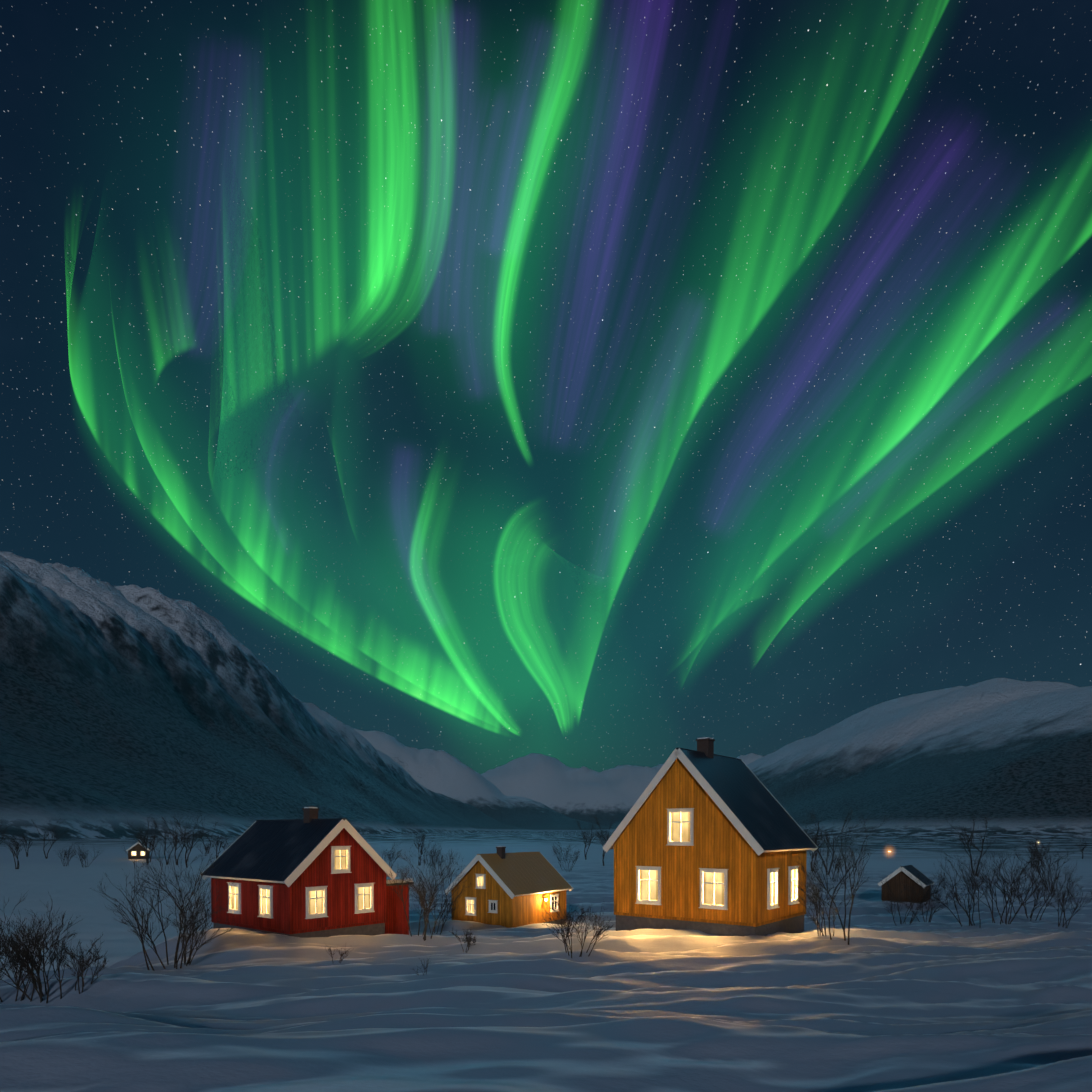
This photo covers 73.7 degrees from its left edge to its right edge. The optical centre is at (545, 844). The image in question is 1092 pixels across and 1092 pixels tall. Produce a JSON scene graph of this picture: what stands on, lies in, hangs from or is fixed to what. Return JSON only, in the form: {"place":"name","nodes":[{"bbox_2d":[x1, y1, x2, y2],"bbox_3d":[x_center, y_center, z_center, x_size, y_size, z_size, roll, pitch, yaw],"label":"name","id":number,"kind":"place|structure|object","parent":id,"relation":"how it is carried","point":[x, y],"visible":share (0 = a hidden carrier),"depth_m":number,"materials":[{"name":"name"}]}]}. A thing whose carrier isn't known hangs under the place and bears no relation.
{"place":"outdoors","nodes":[
{"label":"outdoors","id":0,"kind":"place"},
{"bbox_2d":[0,551,1091,1091],"bbox_3d":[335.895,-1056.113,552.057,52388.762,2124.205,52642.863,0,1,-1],"label":"terrain","id":1,"kind":"structure","parent":0,"point":[124,705],"depth_m":59.23,"materials":[{"name":"white snow"}]},
{"bbox_2d":[0,821,10,843],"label":"bush","id":2,"kind":"object","parent":1,"relation":"on","point":[3,833],"visible":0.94,"depth_m":232.29,"materials":[{"name":"brown plant"}]},
{"bbox_2d":[0,831,25,868],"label":"bare tree","id":3,"kind":"object","parent":1,"relation":"on","point":[17,847],"visible":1,"depth_m":136.06,"materials":[{"name":"brown plant"}]},
{"bbox_2d":[14,831,32,856],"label":"bare tree","id":4,"kind":"object","parent":1,"relation":"on","point":[25,841],"visible":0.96,"depth_m":200.43,"materials":[{"name":"brown plant"}]},
{"bbox_2d":[0,890,80,1003],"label":"bush","id":5,"kind":"object","parent":1,"relation":"on","point":[40,956],"visible":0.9,"depth_m":14.81,"materials":[{"name":"brown plant"}]},
{"bbox_2d":[0,913,83,1001],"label":"bush","id":6,"kind":"object","parent":1,"relation":"on","point":[14,965],"visible":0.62,"depth_m":14.72,"materials":[{"name":"brown plant"}]},
{"bbox_2d":[32,820,73,858],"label":"bare tree","id":7,"kind":"object","parent":1,"relation":"on","point":[46,835],"visible":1,"depth_m":188.06,"materials":[{"name":"brown plant"}]},
{"bbox_2d":[55,842,78,865],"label":"bush","id":8,"kind":"object","parent":1,"relation":"on","point":[68,851],"visible":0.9,"depth_m":147.12,"materials":[{"name":"brown plant"}]},
{"bbox_2d":[50,932,107,993],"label":"bush","id":9,"kind":"object","parent":1,"relation":"on","point":[80,964],"visible":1,"depth_m":15.27,"materials":[{"name":"brown plant"}]},
{"bbox_2d":[63,842,103,867],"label":"bush","id":10,"kind":"object","parent":1,"relation":"on","point":[82,856],"visible":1,"depth_m":142.71,"materials":[{"name":"brown plant"}]},
{"bbox_2d":[126,840,149,858],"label":"house","id":11,"kind":"structure","parent":1,"relation":"on","point":[134,849],"depth_m":183.45,"materials":[{"name":"black wood"}]},
{"bbox_2d":[133,831,153,863],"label":"bare tree","id":12,"kind":"object","parent":1,"relation":"on","point":[146,843],"visible":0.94,"depth_m":155.65,"materials":[{"name":"brown plant"}]},
{"bbox_2d":[127,813,161,861],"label":"bare tree","id":13,"kind":"object","parent":1,"relation":"on","point":[147,837],"visible":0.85,"depth_m":164.89,"materials":[{"name":"brown plant"}]},
{"bbox_2d":[89,837,234,970],"bbox_3d":[-13.754,2.196,27.422,4.792,5.088,5.320,0,1,11],"label":"bush","id":14,"kind":"object","parent":1,"relation":"on","point":[145,928],"visible":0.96,"depth_m":26.54,"materials":[{"name":"brown plant"}]},
{"bbox_2d":[151,812,192,864],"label":"bare tree","id":15,"kind":"object","parent":1,"relation":"on","point":[165,837],"visible":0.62,"depth_m":154.16,"materials":[{"name":"brown plant"}]},
{"bbox_2d":[162,813,205,864],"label":"bare tree","id":16,"kind":"object","parent":1,"relation":"on","point":[176,838],"visible":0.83,"depth_m":151.39,"materials":[{"name":"brown plant"}]},
{"bbox_2d":[172,811,211,867],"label":"bare tree","id":17,"kind":"object","parent":1,"relation":"on","point":[188,841],"visible":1,"depth_m":141.51,"materials":[{"name":"brown plant"}]},
{"bbox_2d":[170,886,229,965],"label":"bush","id":18,"kind":"object","parent":1,"relation":"on","point":[196,936],"visible":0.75,"depth_m":27.46,"materials":[{"name":"brown plant"}]},
{"bbox_2d":[198,837,212,855],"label":"bush","id":19,"kind":"object","parent":1,"relation":"on","point":[206,847],"visible":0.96,"depth_m":207.00,"materials":[{"name":"brown plant"}]},
{"bbox_2d":[193,819,218,853],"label":"bush","id":20,"kind":"object","parent":1,"relation":"on","point":[206,836],"visible":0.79,"depth_m":227.38,"materials":[{"name":"brown plant"}]},
{"bbox_2d":[210,832,228,858],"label":"bare tree","id":21,"kind":"object","parent":1,"relation":"on","point":[217,843],"visible":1,"depth_m":181.54,"materials":[{"name":"brown plant"}]},
{"bbox_2d":[200,807,396,937],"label":"red house","id":22,"kind":"structure","parent":1,"relation":"on","point":[310,874],"depth_m":34.79,"materials":[{"name":"painted wood"},{"name":"slate"},{"name":"glass"}]},
{"bbox_2d":[325,945,351,962],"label":"bush","id":23,"kind":"object","parent":1,"relation":"on","point":[341,955],"visible":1,"depth_m":23.49,"materials":[{"name":"brown plant"}]},
{"bbox_2d":[382,839,401,868],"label":"bush","id":24,"kind":"object","parent":1,"relation":"on","point":[391,864],"visible":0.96,"depth_m":134.40,"materials":[{"name":"brown plant"}]},
{"bbox_2d":[385,877,413,934],"bbox_3d":[-9.076,3.488,39.205,3.000,3.320,2.570,1,1,39],"label":"red lean to","id":25,"kind":"object","parent":1,"relation":"on","point":[397,923],"visible":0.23,"depth_m":38.52,"materials":[{"name":"wood"}]},
{"bbox_2d":[410,958,428,974],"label":"bush","id":26,"kind":"object","parent":1,"relation":"on","point":[423,967],"visible":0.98,"depth_m":19.29,"materials":[{"name":"brown plant"}]},
{"bbox_2d":[414,832,433,864],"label":"bare tree","id":27,"kind":"object","parent":1,"relation":"on","point":[422,843],"visible":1,"depth_m":149.34,"materials":[{"name":"brown plant"}]},
{"bbox_2d":[387,843,469,940],"bbox_3d":[-5.555,2.232,34.001,4.150,4.674,3.779,-1,1,-33],"label":"bush","id":28,"kind":"object","parent":1,"relation":"on","point":[422,900],"visible":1,"depth_m":34.16,"materials":[{"name":"brown plant"}]},
{"bbox_2d":[424,841,441,865],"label":"bush","id":29,"kind":"object","parent":1,"relation":"on","point":[439,851],"visible":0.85,"depth_m":146.62,"materials":[{"name":"brown plant"}]},
{"bbox_2d":[413,845,457,875],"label":"bush","id":30,"kind":"object","parent":1,"relation":"on","point":[436,859],"visible":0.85,"depth_m":115.14,"materials":[{"name":"brown plant"}]},
{"bbox_2d":[409,854,472,934],"bbox_3d":[-6.437,2.847,42.016,5.062,4.739,2.697,1,1,34],"label":"bush","id":31,"kind":"object","parent":1,"relation":"on","point":[450,905],"visible":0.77,"depth_m":41.49,"materials":[{"name":"brown plant"}]},
{"bbox_2d":[449,926,477,952],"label":"bush","id":32,"kind":"object","parent":1,"relation":"on","point":[470,939],"visible":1,"depth_m":29.88,"materials":[{"name":"brown plant"}]},
{"bbox_2d":[445,846,572,927],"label":"yellow house","id":33,"kind":"structure","parent":1,"relation":"on","point":[509,890],"depth_m":52.00,"materials":[{"name":"painted wood"},{"name":"glass"}]},
{"bbox_2d":[553,841,572,860],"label":"bush","id":34,"kind":"object","parent":1,"relation":"on","point":[563,850],"visible":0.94,"depth_m":172.64,"materials":[{"name":"brown plant"}]},
{"bbox_2d":[551,841,579,871],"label":"bush","id":35,"kind":"object","parent":1,"relation":"on","point":[577,855],"visible":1,"depth_m":130.58,"materials":[{"name":"brown plant"}]},
{"bbox_2d":[542,894,613,957],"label":"bush","id":36,"kind":"object","parent":1,"relation":"on","point":[567,920],"visible":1,"depth_m":24.08,"materials":[{"name":"brown plant"}]},
{"bbox_2d":[576,815,605,859],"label":"bare tree","id":37,"kind":"object","parent":1,"relation":"on","point":[589,839],"visible":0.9,"depth_m":184.02,"materials":[{"name":"brown plant"}]},
{"bbox_2d":[588,812,616,865],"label":"bare tree","id":38,"kind":"object","parent":1,"relation":"on","point":[600,837],"visible":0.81,"depth_m":150.04,"materials":[{"name":"brown plant"}]},
{"bbox_2d":[603,737,817,935],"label":"yellow house","id":39,"kind":"structure","parent":1,"relation":"on","point":[704,838],"depth_m":35.26,"materials":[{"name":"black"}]},
{"bbox_2d":[802,816,824,840],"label":"bush","id":40,"kind":"object","parent":1,"relation":"on","point":[812,829],"visible":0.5,"depth_m":140.53,"materials":[{"name":"brown plant"}]},
{"bbox_2d":[807,833,826,870],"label":"bare tree","id":41,"kind":"object","parent":1,"relation":"on","point":[815,852],"visible":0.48,"depth_m":132.07,"materials":[{"name":"brown plant"}]},
{"bbox_2d":[790,855,850,936],"bbox_3d":[11.133,2.152,30.328,3.053,3.587,2.257,-1,1,-34],"label":"bush","id":42,"kind":"object","parent":1,"relation":"on","point":[816,905],"visible":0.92,"depth_m":30.24,"materials":[{"name":"brown plant"}]},
{"bbox_2d":[802,805,850,874],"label":"bare tree","id":43,"kind":"object","parent":1,"relation":"on","point":[816,838],"visible":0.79,"depth_m":120.00,"materials":[{"name":"brown plant"}]},
{"bbox_2d":[812,845,853,881],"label":"bush","id":44,"kind":"object","parent":1,"relation":"on","point":[837,873],"visible":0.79,"depth_m":99.58,"materials":[{"name":"brown plant"}]},
{"bbox_2d":[804,801,898,944],"bbox_3d":[11.665,1.056,28.211,2.904,5.704,6.773,0,1,3],"label":"bush","id":45,"kind":"object","parent":1,"relation":"on","point":[845,875],"visible":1,"depth_m":28.80,"materials":[{"name":"brown plant"}]},
{"bbox_2d":[878,865,933,903],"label":"shed","id":46,"kind":"structure","parent":1,"relation":"on","point":[898,874],"depth_m":70.50,"materials":[{"name":"black wood"}]},
{"bbox_2d":[879,865,949,925],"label":"bush","id":47,"kind":"object","parent":1,"relation":"on","point":[919,906],"visible":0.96,"depth_m":54.78,"materials":[{"name":"brown plant"}]},
{"bbox_2d":[895,873,952,921],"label":"bush","id":48,"kind":"object","parent":1,"relation":"on","point":[934,904],"visible":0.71,"depth_m":55.05,"materials":[{"name":"brown plant"}]},
{"bbox_2d":[909,848,1004,927],"bbox_3d":[28.369,2.716,51.106,5.175,5.916,6.417,0,1,-16],"label":"bush","id":49,"kind":"object","parent":1,"relation":"on","point":[972,887],"visible":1,"depth_m":49.68,"materials":[{"name":"brown plant"}]},
{"bbox_2d":[944,805,995,875],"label":"bare tree","id":50,"kind":"object","parent":1,"relation":"on","point":[969,838],"visible":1,"depth_m":118.06,"materials":[{"name":"brown plant"}]},
{"bbox_2d":[952,837,1075,924],"bbox_3d":[32.504,2.619,50.346,7.170,6.239,7.584,1,1,42],"label":"bush","id":51,"kind":"object","parent":1,"relation":"on","point":[1017,879],"visible":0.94,"depth_m":50.04,"materials":[{"name":"brown plant"}]},
{"bbox_2d":[993,852,1067,920],"bbox_3d":[37.725,3.248,57.108,4.875,5.248,6.793,0,1,21],"label":"bush","id":52,"kind":"object","parent":1,"relation":"on","point":[1034,896],"visible":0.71,"depth_m":55.82,"materials":[{"name":"brown plant"}]},
{"bbox_2d":[1024,837,1044,864],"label":"bush","id":53,"kind":"object","parent":1,"relation":"on","point":[1036,843],"visible":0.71,"depth_m":182.82,"materials":[{"name":"brown plant"}]},
{"bbox_2d":[1016,827,1071,891],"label":"bush","id":54,"kind":"object","parent":1,"relation":"on","point":[1037,852],"visible":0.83,"depth_m":84.54,"materials":[{"name":"brown plant"}]},
{"bbox_2d":[1038,855,1091,927],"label":"bush","id":55,"kind":"object","parent":1,"relation":"on","point":[1063,894],"visible":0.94,"depth_m":50.06,"materials":[{"name":"brown plant"}]},
{"bbox_2d":[1075,836,1089,858],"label":"bush","id":56,"kind":"object","parent":1,"relation":"on","point":[1081,846],"visible":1,"depth_m":331.19,"materials":[{"name":"brown plant"}]},
{"bbox_2d":[0,0,1091,773],"label":"sky","id":57,"kind":"structure","parent":0,"point":[596,385],"materials":[{"name":"green"}]}
]}

